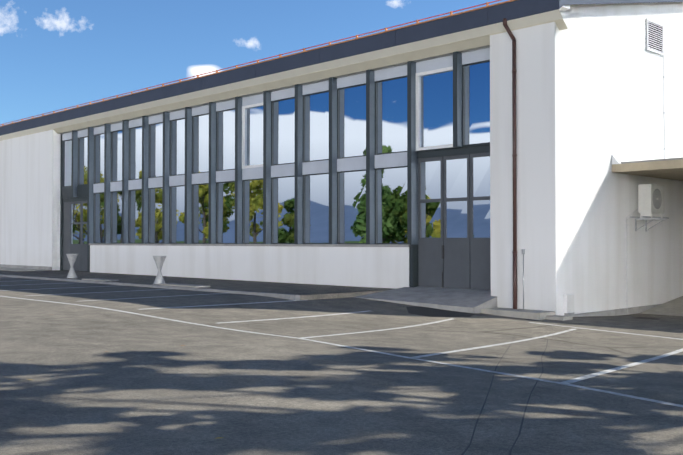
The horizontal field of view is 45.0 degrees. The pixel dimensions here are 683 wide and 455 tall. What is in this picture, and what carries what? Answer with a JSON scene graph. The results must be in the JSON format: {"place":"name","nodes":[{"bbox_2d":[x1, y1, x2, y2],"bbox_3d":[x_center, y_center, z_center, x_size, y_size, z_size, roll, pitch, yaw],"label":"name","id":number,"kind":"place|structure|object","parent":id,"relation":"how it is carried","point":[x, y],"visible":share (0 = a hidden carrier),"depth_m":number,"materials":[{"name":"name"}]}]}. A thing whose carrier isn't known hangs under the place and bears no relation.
{"place":"outdoors","nodes":[
{"label":"outdoors","id":0,"kind":"place"},
{"bbox_2d":[0,0,507,125],"label":"sky","id":1,"kind":"structure","parent":0,"point":[55,55],"materials":[{"name":"blue"}]},
{"bbox_2d":[0,276,682,454],"bbox_3d":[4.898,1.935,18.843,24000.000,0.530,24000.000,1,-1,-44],"label":"ground","id":2,"kind":"structure","parent":0,"point":[145,385],"depth_m":8.36,"materials":[{"name":"grey asphalt"}]},
{"bbox_2d":[0,264,391,299],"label":"sidewalk","id":3,"kind":"structure","parent":2,"relation":"on","point":[293,291],"depth_m":24.89,"materials":[{"name":"concrete"}]},
{"bbox_2d":[66,254,77,277],"bbox_3d":[-9.571,1.365,29.314,0.420,0.860,0.420,1,-1,-44],"label":"planter","id":4,"kind":"object","parent":3,"relation":"on","point":[72,260],"visible":1,"depth_m":29.21,"materials":[{"name":"concrete"}]},
{"bbox_2d":[153,256,165,283],"bbox_3d":[-5.544,1.294,25.140,0.420,0.860,0.420,1,-1,-44],"label":"planter","id":5,"kind":"object","parent":3,"relation":"on","point":[159,262],"visible":1,"depth_m":25.04,"materials":[{"name":"concrete"}]},
{"bbox_2d":[0,2,682,316],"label":"hall walls","id":6,"kind":"structure","parent":2,"relation":"on","point":[595,90],"depth_m":21.01,"materials":[{"name":"white paint"}]},
{"bbox_2d":[60,47,490,289],"bbox_3d":[-4.393,-1.121,28.939,0.431,6.530,23.746,1,-1,-44],"label":"window wall","id":7,"kind":"structure","parent":6,"relation":"in","point":[397,156],"depth_m":25.40,"materials":[{"name":"blue glass"}]},
{"bbox_2d":[0,0,682,140],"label":"hall roof","id":8,"kind":"structure","parent":6,"relation":"on","point":[464,30],"depth_m":24.24,"materials":[{"name":"grey metal"}]},
{"bbox_2d":[503,18,524,308],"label":"downpipes","id":9,"kind":"object","parent":6,"relation":"attached to","point":[514,71],"visible":0.96,"depth_m":19.56,"materials":[{"name":"brown metal"}]},
{"bbox_2d":[563,18,664,315],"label":"side wall fittings","id":10,"kind":"object","parent":6,"relation":"attached to","point":[654,36],"visible":1,"depth_m":22.41,"materials":[{"name":"grey metal"}]},
{"bbox_2d":[612,154,682,180],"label":"canopy roof","id":11,"kind":"structure","parent":6,"relation":"attached to","point":[671,168],"depth_m":20.51,"materials":[{"name":"concrete"}]},
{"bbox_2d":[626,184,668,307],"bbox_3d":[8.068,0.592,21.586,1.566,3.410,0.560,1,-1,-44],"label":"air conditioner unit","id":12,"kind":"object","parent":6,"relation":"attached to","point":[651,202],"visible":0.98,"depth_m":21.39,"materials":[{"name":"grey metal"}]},
{"bbox_2d":[0,277,682,406],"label":"parking lines","id":13,"kind":"object","parent":2,"relation":"on","point":[567,382],"visible":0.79,"depth_m":12.93,"materials":[{"name":"paint"}]},
{"bbox_2d":[355,286,496,312],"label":"ramp slab","id":14,"kind":"structure","parent":2,"relation":"on","point":[465,300],"depth_m":20.45,"materials":[{"name":"concrete"}]},
{"bbox_2d":[406,306,547,454],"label":"asphalt cracks","id":15,"kind":"object","parent":2,"relation":"on","point":[426,311],"depth_m":18.66,"materials":[{"name":"black asphalt"}]},
{"bbox_2d":[481,307,572,320],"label":"pier step slab","id":16,"kind":"structure","parent":2,"relation":"on","point":[528,314],"depth_m":18.80,"materials":[{"name":"concrete"}]},
{"bbox_2d":[640,296,682,315],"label":"concrete pavement","id":17,"kind":"structure","parent":2,"relation":"on","point":[673,307],"depth_m":21.85,"materials":[{"name":"concrete"}]},
{"bbox_2d":[631,317,658,319],"bbox_3d":[7.232,2.175,19.696,0.670,0.030,0.670,1,-1,-44],"label":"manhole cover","id":18,"kind":"object","parent":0,"point":[650,318],"visible":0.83,"depth_m":19.62,"materials":[{"name":"metal"}]}
]}

